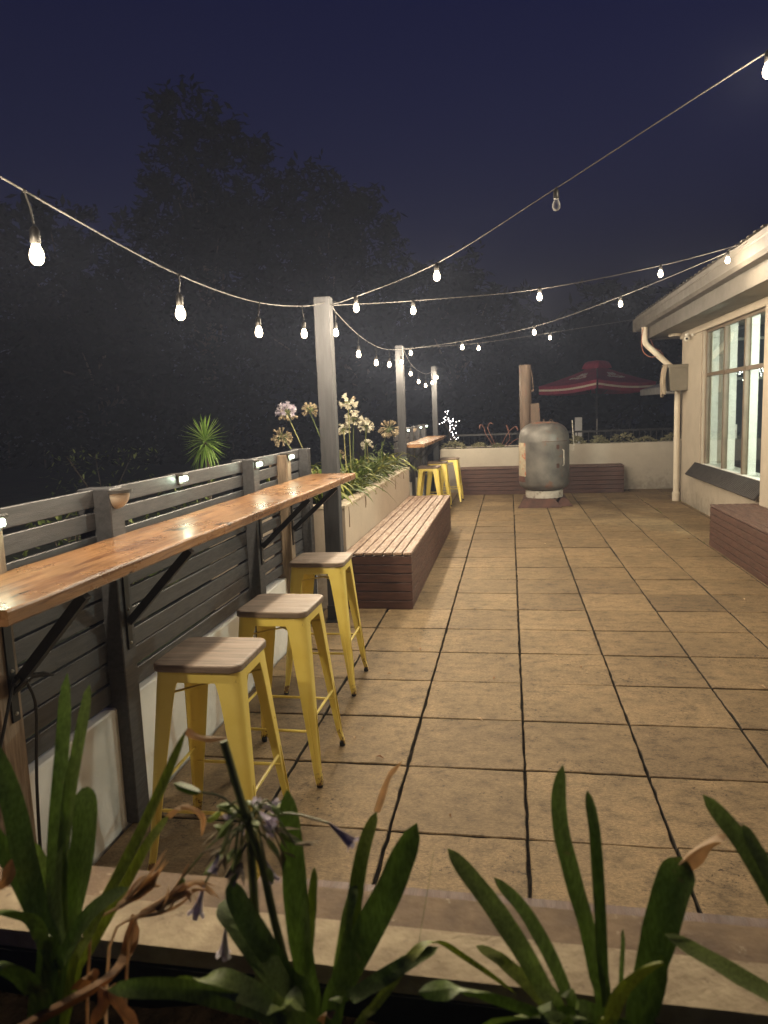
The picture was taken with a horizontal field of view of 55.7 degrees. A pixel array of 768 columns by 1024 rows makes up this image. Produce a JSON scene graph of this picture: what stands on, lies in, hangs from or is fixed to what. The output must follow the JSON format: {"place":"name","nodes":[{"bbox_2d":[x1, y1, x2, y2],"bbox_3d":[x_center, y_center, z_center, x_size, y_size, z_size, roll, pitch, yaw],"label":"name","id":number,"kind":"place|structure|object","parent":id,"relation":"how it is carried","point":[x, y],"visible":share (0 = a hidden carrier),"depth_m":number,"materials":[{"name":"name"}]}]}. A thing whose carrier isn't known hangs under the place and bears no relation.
{"place":"outdoors","nodes":[
{"label":"outdoors","id":0,"kind":"place"},
{"bbox_2d":[0,419,667,739],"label":"ground","id":1,"kind":"structure","parent":0,"point":[20,485],"depth_m":23.06,"materials":[{"name":"black"}]},
{"bbox_2d":[14,512,80,558],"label":"shrub","id":2,"kind":"object","parent":1,"relation":"on","point":[24,554],"visible":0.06,"depth_m":6.42,"materials":[{"name":"green plant"}]},
{"bbox_2d":[0,189,168,438],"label":"tree","id":3,"kind":"object","parent":1,"relation":"on","point":[72,258],"visible":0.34,"depth_m":34.96,"materials":[{"name":"green plant"}]},
{"bbox_2d":[41,447,156,495],"bbox_3d":[-4.680,-0.438,12.132,1.848,1.360,1.860,-1,8,10],"label":"shrub","id":4,"kind":"object","parent":1,"relation":"on","point":[96,457],"visible":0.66,"depth_m":12.03,"materials":[{"name":"green plant"}]},
{"bbox_2d":[0,264,212,462],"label":"tree","id":5,"kind":"object","parent":1,"relation":"on","point":[93,325],"visible":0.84,"depth_m":30.49,"materials":[{"name":"green plant"}]},
{"bbox_2d":[0,383,291,469],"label":"hedge","id":6,"kind":"object","parent":1,"relation":"on","point":[24,416],"visible":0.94,"depth_m":28.13,"materials":[{"name":"green plant"}]},
{"bbox_2d":[127,513,178,621],"bbox_3d":[-1.932,0.441,5.743,0.660,1.143,0.665,5,11,43],"label":"shrub","id":7,"kind":"object","parent":1,"relation":"on","point":[130,520],"visible":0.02,"depth_m":5.69,"materials":[{"name":"green plant"}]},
{"bbox_2d":[28,578,317,865],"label":"wall","id":8,"kind":"structure","parent":1,"relation":"on","point":[101,773],"depth_m":2.88,"materials":[{"name":"white paint"}]},
{"bbox_2d":[0,448,317,842],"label":"slat fence","id":9,"kind":"object","parent":8,"relation":"on","point":[110,671],"visible":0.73,"depth_m":2.93,"materials":[{"name":"grey paint"}]},
{"bbox_2d":[0,513,8,530],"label":"solar light","id":10,"kind":"object","parent":9,"relation":"attached to","point":[2,520],"visible":1,"depth_m":2.14,"materials":[{"name":"white"}]},
{"bbox_2d":[108,488,132,508],"bbox_3d":[-1.006,-0.050,2.814,0.062,0.074,0.112,-1,8,10],"label":"solar light","id":11,"kind":"object","parent":9,"relation":"attached to","point":[119,498],"visible":1,"depth_m":2.78,"materials":[{"name":"plastic"}]},
{"bbox_2d":[166,473,188,484],"bbox_3d":[-0.992,-0.159,3.503,0.086,0.052,0.072,-1,8,10],"label":"solar light","id":12,"kind":"object","parent":9,"relation":"attached to","point":[182,478],"visible":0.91,"depth_m":3.48,"materials":[{"name":"white"}]},
{"bbox_2d":[0,473,355,722],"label":"bar counter","id":13,"kind":"object","parent":9,"relation":"attached to","point":[41,586],"visible":1,"depth_m":2.51,"materials":[{"name":"brown wood"}]},
{"bbox_2d":[0,671,53,847],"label":"cord","id":14,"kind":"object","parent":13,"relation":"attached to","point":[17,686],"visible":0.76,"depth_m":2.26,"materials":[{"name":"black rubber"}]},
{"bbox_2d":[254,459,262,468],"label":"solar light","id":15,"kind":"object","parent":9,"relation":"attached to","point":[258,463],"visible":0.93,"depth_m":4.34,"materials":[{"name":"white"}]},
{"bbox_2d":[280,453,294,460],"bbox_3d":[-0.665,-0.379,5.014,0.086,0.052,0.072,-1,8,10],"label":"solar light","id":16,"kind":"object","parent":9,"relation":"attached to","point":[290,456],"visible":1,"depth_m":4.99,"materials":[{"name":"white"}]},
{"bbox_2d":[158,479,214,573],"bbox_3d":[-2.119,0.185,7.848,0.702,1.092,0.688,-1,8,10],"label":"shrub","id":17,"kind":"object","parent":1,"relation":"on","point":[206,498],"visible":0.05,"depth_m":7.80,"materials":[{"name":"green plant"}]},
{"bbox_2d":[181,414,229,498],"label":"yucca","id":18,"kind":"object","parent":1,"relation":"on","point":[207,453],"visible":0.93,"depth_m":7.96,"materials":[{"name":"green plant"}]},
{"bbox_2d":[91,73,335,454],"bbox_3d":[-7.532,-11.038,32.573,11.129,17.137,9.837,-1,8,10],"label":"tree","id":19,"kind":"object","parent":1,"relation":"on","point":[214,244],"visible":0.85,"depth_m":31.34,"materials":[{"name":"green plant"}]},
{"bbox_2d":[209,467,409,609],"bbox_3d":[-0.579,0.123,8.166,1.237,0.908,3.994,-1,8,10],"label":"planter","id":20,"kind":"object","parent":1,"relation":"on","point":[364,516],"visible":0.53,"depth_m":6.75,"materials":[{"name":"concrete"}]},
{"bbox_2d":[271,427,352,502],"bbox_3d":[-0.639,-0.414,6.682,0.802,0.742,0.670,-1,8,10],"label":"agapanthus plant","id":21,"kind":"object","parent":20,"relation":"on","point":[288,441],"visible":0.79,"depth_m":6.70,"materials":[{"name":"beige plant"}]},
{"bbox_2d":[275,401,350,494],"bbox_3d":[-0.589,-0.567,6.903,0.732,0.980,0.603,2,9,27],"label":"agapanthus plant","id":22,"kind":"object","parent":20,"relation":"on","point":[285,411],"visible":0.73,"depth_m":6.76,"materials":[{"name":"beige plant"}]},
{"bbox_2d":[301,402,357,478],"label":"agapanthus plant","id":23,"kind":"object","parent":20,"relation":"on","point":[306,408],"visible":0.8,"depth_m":7.15,"materials":[{"name":"beige plant"}]},
{"bbox_2d":[313,478,368,504],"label":"agapanthus plant","id":24,"kind":"object","parent":20,"relation":"on","point":[320,496],"visible":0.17,"depth_m":6.34,"materials":[{"name":"green plant"}]},
{"bbox_2d":[315,472,395,501],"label":"agapanthus plant","id":25,"kind":"object","parent":20,"relation":"in","point":[346,493],"visible":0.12,"depth_m":6.87,"materials":[{"name":"green plant"}]},
{"bbox_2d":[339,452,373,487],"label":"agapanthus plant","id":26,"kind":"object","parent":20,"relation":"on","point":[356,471],"visible":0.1,"depth_m":7.14,"materials":[{"name":"green plant"}]},
{"bbox_2d":[339,450,373,481],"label":"agapanthus plant","id":27,"kind":"object","parent":20,"relation":"on","point":[342,456],"visible":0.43,"depth_m":7.25,"materials":[{"name":"green plant"}]},
{"bbox_2d":[338,423,375,499],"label":"agapanthus plant","id":28,"kind":"object","parent":20,"relation":"on","point":[345,431],"visible":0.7,"depth_m":7.10,"materials":[{"name":"green plant"}]},
{"bbox_2d":[345,452,373,465],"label":"agapanthus plant","id":29,"kind":"object","parent":20,"relation":"on","point":[360,458],"visible":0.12,"depth_m":9.74,"materials":[{"name":"green plant"}]},
{"bbox_2d":[338,393,385,493],"bbox_3d":[-0.247,-0.639,7.108,0.525,1.043,0.556,-4,8,-10],"label":"agapanthus plant","id":30,"kind":"object","parent":20,"relation":"on","point":[347,404],"visible":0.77,"depth_m":7.04,"materials":[{"name":"green plant"}]},
{"bbox_2d":[343,457,387,475],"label":"agapanthus plant","id":31,"kind":"object","parent":20,"relation":"on","point":[361,463],"visible":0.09,"depth_m":8.60,"materials":[{"name":"green plant"}]},
{"bbox_2d":[344,410,389,484],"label":"agapanthus plant","id":32,"kind":"object","parent":20,"relation":"on","point":[354,414],"visible":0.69,"depth_m":7.29,"materials":[{"name":"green plant"}]},
{"bbox_2d":[340,461,397,488],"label":"agapanthus plant","id":33,"kind":"object","parent":20,"relation":"on","point":[355,468],"visible":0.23,"depth_m":7.64,"materials":[{"name":"green plant"}]},
{"bbox_2d":[344,463,398,486],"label":"agapanthus plant","id":34,"kind":"object","parent":20,"relation":"on","point":[378,473],"visible":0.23,"depth_m":8.00,"materials":[{"name":"green plant"}]},
{"bbox_2d":[344,418,400,487],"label":"agapanthus plant","id":35,"kind":"object","parent":20,"relation":"on","point":[366,422],"visible":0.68,"depth_m":7.73,"materials":[{"name":"green plant"}]},
{"bbox_2d":[358,439,398,481],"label":"agapanthus plant","id":36,"kind":"object","parent":20,"relation":"on","point":[363,443],"visible":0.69,"depth_m":8.28,"materials":[{"name":"green plant"}]},
{"bbox_2d":[349,460,407,481],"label":"agapanthus plant","id":37,"kind":"object","parent":20,"relation":"on","point":[385,467],"visible":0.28,"depth_m":8.49,"materials":[{"name":"green plant"}]},
{"bbox_2d":[360,420,398,476],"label":"agapanthus plant","id":38,"kind":"object","parent":20,"relation":"on","point":[386,433],"visible":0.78,"depth_m":8.63,"materials":[{"name":"beige plant"}]},
{"bbox_2d":[370,457,404,477],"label":"agapanthus plant","id":39,"kind":"object","parent":20,"relation":"on","point":[386,466],"visible":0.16,"depth_m":8.91,"materials":[{"name":"green plant"}]},
{"bbox_2d":[362,453,413,474],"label":"agapanthus plant","id":40,"kind":"object","parent":20,"relation":"on","point":[385,457],"visible":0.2,"depth_m":9.04,"materials":[{"name":"green plant"}]},
{"bbox_2d":[363,452,412,473],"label":"agapanthus plant","id":41,"kind":"object","parent":20,"relation":"on","point":[382,455],"visible":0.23,"depth_m":9.30,"materials":[{"name":"green plant"}]},
{"bbox_2d":[374,454,419,473],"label":"agapanthus plant","id":42,"kind":"object","parent":20,"relation":"on","point":[393,469],"visible":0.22,"depth_m":9.70,"materials":[{"name":"green plant"}]},
{"bbox_2d":[214,149,441,449],"bbox_3d":[-2.466,-9.326,32.666,9.992,13.350,8.252,-1,8,10],"label":"tree","id":43,"kind":"object","parent":1,"relation":"on","point":[347,213],"visible":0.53,"depth_m":31.55,"materials":[{"name":"green plant"}]},
{"bbox_2d":[283,287,466,460],"bbox_3d":[-0.454,-4.993,26.995,6.317,6.173,5.039,-4,8,-15],"label":"tree","id":44,"kind":"object","parent":1,"relation":"on","point":[362,379],"visible":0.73,"depth_m":26.07,"materials":[{"name":"green plant"}]},
{"bbox_2d":[370,442,393,458],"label":"shrub","id":45,"kind":"object","parent":1,"relation":"on","point":[381,450],"visible":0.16,"depth_m":13.17,"materials":[{"name":"green plant"}]},
{"bbox_2d":[409,478,423,495],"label":"wall","id":46,"kind":"structure","parent":1,"relation":"on","point":[416,488],"depth_m":11.59,"materials":[{"name":"beige paint"}]},
{"bbox_2d":[393,424,427,495],"bbox_3d":[0.506,-0.740,12.109,0.138,1.364,3.976,-1,8,10],"label":"slat fence","id":47,"kind":"object","parent":46,"relation":"on","point":[417,434],"visible":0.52,"depth_m":11.66,"materials":[{"name":"grey paint"}]},
{"bbox_2d":[407,436,445,466],"bbox_3d":[0.696,-0.948,11.780,0.353,0.450,3.200,-1,8,10],"label":"bar counter","id":48,"kind":"object","parent":47,"relation":"attached to","point":[425,442],"visible":0.85,"depth_m":11.32,"materials":[{"name":"brown wood"}]},
{"bbox_2d":[255,386,585,460],"bbox_3d":[1.214,-3.382,27.617,12.434,2.801,3.765,-1,8,10],"label":"hedge","id":49,"kind":"object","parent":1,"relation":"on","point":[308,437],"visible":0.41,"depth_m":27.21,"materials":[{"name":"green plant"}]},
{"bbox_2d":[438,410,457,441],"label":"fairy light shrub","id":50,"kind":"object","parent":1,"relation":"on","point":[448,427],"visible":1,"depth_m":16.48,"materials":[{"name":"white plastic"}]},
{"bbox_2d":[368,239,542,440],"bbox_3d":[2.865,-7.567,32.862,8.490,9.404,8.024,-1,8,10],"label":"tree","id":51,"kind":"object","parent":1,"relation":"on","point":[450,316],"visible":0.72,"depth_m":32.15,"materials":[{"name":"green plant"}]},
{"bbox_2d":[438,427,680,446],"bbox_3d":[4.753,-1.350,16.198,7.200,0.940,0.040,-1,8,10],"label":"railing","id":52,"kind":"object","parent":1,"relation":"on","point":[594,431],"visible":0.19,"depth_m":16.18,"materials":[{"name":"black metal"}]},
{"bbox_2d":[575,417,581,442],"bbox_3d":[5.065,-1.765,18.944,0.180,1.390,0.120,-1,8,10],"label":"marker post","id":53,"kind":"object","parent":1,"relation":"on","point":[578,423],"visible":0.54,"depth_m":18.84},
{"bbox_2d":[481,278,677,441],"bbox_3d":[9.028,-7.045,34.129,9.494,7.802,8.656,4,10,37],"label":"tree","id":54,"kind":"object","parent":1,"relation":"on","point":[581,346],"visible":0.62,"depth_m":33.02,"materials":[{"name":"green plant"}]},
{"bbox_2d":[538,360,656,442],"bbox_3d":[5.259,-2.361,18.118,2.135,2.780,2.027,-7,9,-33],"label":"patio umbrella","id":55,"kind":"object","parent":1,"relation":"on","point":[596,377],"visible":0.99,"depth_m":17.62,"materials":[{"name":"red fabric"}]},
{"bbox_2d":[550,392,680,442],"bbox_3d":[11.709,-3.217,23.719,12.329,2.691,3.775,-1,8,10],"label":"hedge","id":56,"kind":"object","parent":1,"relation":"on","point":[607,417],"visible":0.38,"depth_m":24.17,"materials":[{"name":"green plant"}]},
{"bbox_2d":[601,275,690,430],"bbox_3d":[14.480,-7.282,33.665,7.848,7.718,6.734,-5,8,-17],"label":"tree","id":57,"kind":"object","parent":1,"relation":"on","point":[672,348],"visible":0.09,"depth_m":33.57,"materials":[{"name":"green plant"}]},
{"bbox_2d":[640,384,673,395],"bbox_3d":[6.998,-1.907,15.726,2.400,2.400,2.408,-1,8,10],"label":"patio umbrella","id":58,"kind":"object","parent":1,"relation":"on","point":[653,390],"visible":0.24,"depth_m":15.88,"materials":[{"name":"grey fabric"}]},
{"bbox_2d":[633,223,767,515],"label":"building","id":59,"kind":"structure","parent":1,"relation":"on","point":[718,307],"depth_m":9.54,"materials":[{"name":"paint"}]},
{"bbox_2d":[641,327,663,356],"bbox_3d":[4.380,-2.735,11.749,0.294,0.483,0.560,3,9,34],"label":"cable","id":60,"kind":"object","parent":59,"relation":"attached to","point":[652,344],"visible":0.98,"depth_m":11.61,"materials":[{"name":"plastic"}]},
{"bbox_2d":[660,364,688,397],"bbox_3d":[4.567,-2.068,11.458,0.388,0.511,0.320,-1,8,10],"label":"junction box","id":61,"kind":"object","parent":59,"relation":"attached to","point":[673,377],"visible":1,"depth_m":11.32,"materials":[{"name":"plastic"}]},
{"bbox_2d":[668,333,680,337],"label":"eave light","id":62,"kind":"object","parent":59,"relation":"attached to","point":[673,335],"visible":1,"depth_m":11.53,"materials":[{"name":"beige plastic"}]},
{"bbox_2d":[684,333,694,341],"bbox_3d":[4.591,-2.637,10.937,0.116,0.130,0.249,-1,8,10],"label":"security camera","id":63,"kind":"object","parent":59,"relation":"attached to","point":[686,337],"visible":0.99,"depth_m":10.98,"materials":[{"name":"white plastic"}]},
{"bbox_2d":[703,307,765,480],"bbox_3d":[4.485,-1.441,9.056,0.260,1.919,2.800,-1,8,10],"label":"window","id":64,"kind":"structure","parent":59,"relation":"in","point":[751,367],"depth_m":9.44,"materials":[{"name":"white glass"}]},
{"bbox_2d":[0,0,767,440],"label":"sky","id":65,"kind":"structure","parent":0,"point":[466,113],"materials":[{"name":"blue"}]},
{"bbox_2d":[93,488,767,918],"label":"paving","id":66,"kind":"structure","parent":0,"point":[679,622],"depth_m":3.83,"materials":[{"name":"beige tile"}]},
{"bbox_2d":[147,637,289,879],"bbox_3d":[-0.616,0.890,2.718,0.434,0.774,0.434,-1,8,9],"label":"bar stool","id":67,"kind":"object","parent":66,"relation":"on","point":[196,666],"visible":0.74,"depth_m":2.57,"materials":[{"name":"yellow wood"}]},
{"bbox_2d":[230,593,345,787],"bbox_3d":[-0.454,0.795,3.369,0.434,0.774,0.434,-1,8,11],"label":"bar stool","id":68,"kind":"object","parent":66,"relation":"on","point":[294,615],"visible":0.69,"depth_m":3.20,"materials":[{"name":"yellow metal"}]},
{"bbox_2d":[284,552,368,695],"bbox_3d":[-0.356,0.652,4.377,0.434,0.774,0.434,-1,8,9],"label":"bar stool","id":69,"kind":"object","parent":66,"relation":"on","point":[336,567],"visible":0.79,"depth_m":4.21,"materials":[{"name":"yellow metal"}]},
{"bbox_2d":[313,296,343,622],"bbox_3d":[-0.398,-0.377,5.588,0.178,2.485,0.175,-1,8,10],"label":"light post","id":70,"kind":"object","parent":66,"relation":"on","point":[327,395],"visible":0.78,"depth_m":5.54,"materials":[{"name":"grey paint"}]},
{"bbox_2d":[0,176,324,337],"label":"string light","id":71,"kind":"object","parent":70,"relation":"hanging from","point":[36,255],"visible":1,"depth_m":2.46,"materials":[{"name":"white glass"}]},
{"bbox_2d":[333,308,402,366],"bbox_3d":[-0.083,-1.711,7.643,0.061,0.341,4.382,-1,8,9],"label":"string light","id":72,"kind":"object","parent":70,"relation":"hanging from","point":[336,333],"visible":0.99,"depth_m":6.70,"materials":[{"name":"white glass"}]},
{"bbox_2d":[334,244,740,313],"bbox_3d":[1.420,-1.946,5.992,3.808,0.631,0.042,-5,8,-18],"label":"string light","id":73,"kind":"object","parent":70,"relation":"hanging from","point":[539,295],"visible":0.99,"depth_m":5.95,"materials":[{"name":"white glass"}]},
{"bbox_2d":[331,49,767,311],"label":"string light","id":74,"kind":"object","parent":70,"relation":"hanging from","point":[555,197],"visible":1,"depth_m":3.78,"materials":[{"name":"white"}]},
{"bbox_2d":[0,866,767,1023],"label":"planter","id":75,"kind":"object","parent":66,"relation":"on","point":[177,942],"visible":0.38,"depth_m":1.04,"materials":[{"name":"concrete"}]},
{"bbox_2d":[0,991,382,1023],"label":"soil","id":76,"kind":"structure","parent":75,"relation":"in","point":[13,1008],"depth_m":1.03,"materials":[{"name":"black soil"}]},
{"bbox_2d":[0,673,226,1023],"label":"agapanthus plant","id":77,"kind":"object","parent":76,"relation":"on","point":[50,889],"visible":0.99,"depth_m":0.87,"materials":[{"name":"green plant"}]},
{"bbox_2d":[108,740,515,1023],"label":"agapanthus plant","id":78,"kind":"object","parent":76,"relation":"on","point":[294,991],"visible":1,"depth_m":0.84,"materials":[{"name":"green plant"}]},
{"bbox_2d":[418,765,624,1023],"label":"agapanthus plant","id":79,"kind":"object","parent":76,"relation":"on","point":[529,976],"visible":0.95,"depth_m":0.80,"materials":[{"name":"green plant"}]},
{"bbox_2d":[555,834,725,1023],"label":"agapanthus plant","id":80,"kind":"object","parent":76,"relation":"on","point":[641,989],"visible":0.92,"depth_m":0.79,"materials":[{"name":"green plant"}]},
{"bbox_2d":[665,794,767,1001],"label":"agapanthus plant","id":81,"kind":"object","parent":76,"relation":"on","point":[748,847],"visible":1,"depth_m":0.76,"materials":[{"name":"green plant"}]},
{"bbox_2d":[346,495,450,608],"bbox_3d":[0.292,0.288,7.934,0.556,0.472,3.995,-1,8,10],"label":"slatted bench","id":82,"kind":"object","parent":66,"relation":"on","point":[396,550],"visible":0.88,"depth_m":6.31,"materials":[{"name":"brown wood"}]},
{"bbox_2d":[395,345,407,466],"bbox_3d":[0.268,-1.012,9.974,0.163,2.500,0.162,-1,8,10],"label":"light post","id":83,"kind":"object","parent":66,"relation":"on","point":[401,408],"visible":0.72,"depth_m":9.91,"materials":[{"name":"grey paint"}]},
{"bbox_2d":[404,351,437,386],"bbox_3d":[0.603,-2.255,11.765,0.092,0.436,3.807,-1,8,11],"label":"string light","id":84,"kind":"object","parent":83,"relation":"hanging from","point":[418,381],"visible":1,"depth_m":12.24,"materials":[{"name":"white glass"}]},
{"bbox_2d":[406,319,634,354],"bbox_3d":[2.235,-2.660,10.951,4.591,0.626,0.041,-7,9,-31],"label":"string light","id":85,"kind":"object","parent":83,"relation":"hanging from","point":[478,348],"visible":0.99,"depth_m":10.61,"materials":[{"name":"white glass"}]},
{"bbox_2d":[403,242,746,349],"bbox_3d":[1.722,-2.227,8.070,0.046,0.631,4.492,-9,10,-40],"label":"string light","id":86,"kind":"object","parent":83,"relation":"hanging from","point":[727,261],"visible":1,"depth_m":7.32,"materials":[{"name":"white glass"}]},
{"bbox_2d":[416,465,442,495],"bbox_3d":[0.703,-0.317,11.142,0.434,0.774,0.434,-1,8,11],"label":"bar stool","id":87,"kind":"object","parent":66,"relation":"on","point":[423,469],"visible":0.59,"depth_m":10.98,"materials":[{"name":"yellow metal"}]},
{"bbox_2d":[431,366,438,493],"bbox_3d":[0.993,-1.524,13.762,0.153,2.430,0.154,-1,8,10],"label":"light post","id":88,"kind":"object","parent":66,"relation":"on","point":[435,417],"visible":0.73,"depth_m":13.72,"materials":[{"name":"grey paint"}]},
{"bbox_2d":[426,461,451,507],"bbox_3d":[0.899,-0.452,12.072,0.434,0.774,0.434,-1,8,8],"label":"bar stool","id":89,"kind":"object","parent":66,"relation":"on","point":[444,465],"visible":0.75,"depth_m":11.90,"materials":[{"name":"yellow metal"}]},
{"bbox_2d":[440,457,463,502],"bbox_3d":[1.170,-0.569,12.849,0.434,0.774,0.434,-1,8,12],"label":"bar stool","id":90,"kind":"object","parent":66,"relation":"on","point":[456,462],"visible":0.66,"depth_m":12.66,"materials":[{"name":"yellow metal"}]},
{"bbox_2d":[257,876,767,927],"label":"slatted bench","id":91,"kind":"object","parent":66,"relation":"on","point":[710,918],"visible":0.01,"depth_m":1.67,"materials":[{"name":"wood"}]},
{"bbox_2d":[460,463,623,494],"bbox_3d":[2.944,-0.620,13.714,2.978,0.497,0.461,-1,8,10],"label":"slatted bench","id":92,"kind":"object","parent":66,"relation":"on","point":[583,478],"visible":0.66,"depth_m":13.56,"materials":[{"name":"brown wood"}]},
{"bbox_2d":[518,365,573,507],"bbox_3d":[2.635,-1.269,11.890,0.926,2.301,0.898,-1,8,10],"label":"tank stove","id":93,"kind":"object","parent":66,"relation":"on","point":[544,450],"visible":1,"depth_m":11.67,"materials":[{"name":"grey metal"}]},
{"bbox_2d":[353,507,764,816],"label":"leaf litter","id":94,"kind":"object","parent":66,"relation":"on","point":[493,678],"visible":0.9,"depth_m":4.08,"materials":[{"name":"brown plant"}]},
{"bbox_2d":[440,441,680,492],"bbox_3d":[3.774,-0.885,14.240,5.270,0.925,0.880,-1,8,10],"label":"planter","id":95,"kind":"object","parent":66,"relation":"on","point":[648,464],"visible":0.21,"depth_m":13.68,"materials":[{"name":"concrete"}]},
{"bbox_2d":[440,440,466,448],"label":"succulent","id":96,"kind":"object","parent":95,"relation":"in","point":[459,443],"visible":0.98,"depth_m":14.39,"materials":[{"name":"green plant"}]},
{"bbox_2d":[471,442,486,447],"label":"succulent","id":97,"kind":"object","parent":95,"relation":"in","point":[474,445],"visible":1,"depth_m":14.30,"materials":[{"name":"green plant"}]},
{"bbox_2d":[479,422,518,446],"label":"aloe plant","id":98,"kind":"object","parent":95,"relation":"on","point":[504,438],"visible":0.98,"depth_m":14.20,"materials":[{"name":"red plant"}]},
{"bbox_2d":[569,435,586,443],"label":"succulent","id":99,"kind":"object","parent":95,"relation":"in","point":[578,438],"visible":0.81,"depth_m":13.94,"materials":[{"name":"green plant"}]},
{"bbox_2d":[589,435,609,443],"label":"succulent","id":100,"kind":"object","parent":95,"relation":"in","point":[600,438],"visible":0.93,"depth_m":13.89,"materials":[{"name":"green plant"}]},
{"bbox_2d":[607,432,640,442],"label":"succulent","id":101,"kind":"object","parent":95,"relation":"in","point":[622,435],"visible":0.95,"depth_m":13.84,"materials":[{"name":"green plant"}]},
{"bbox_2d":[637,435,658,441],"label":"succulent","id":102,"kind":"object","parent":95,"relation":"in","point":[647,438],"visible":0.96,"depth_m":13.78,"materials":[{"name":"green plant"}]},
{"bbox_2d":[659,432,680,441],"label":"succulent","id":103,"kind":"object","parent":95,"relation":"in","point":[669,437],"visible":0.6,"depth_m":13.71,"materials":[{"name":"green plant"}]},
{"bbox_2d":[709,503,767,584],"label":"slatted bench","id":104,"kind":"object","parent":66,"relation":"on","point":[738,535],"visible":0.96,"depth_m":7.11,"materials":[{"name":"brown wood"}]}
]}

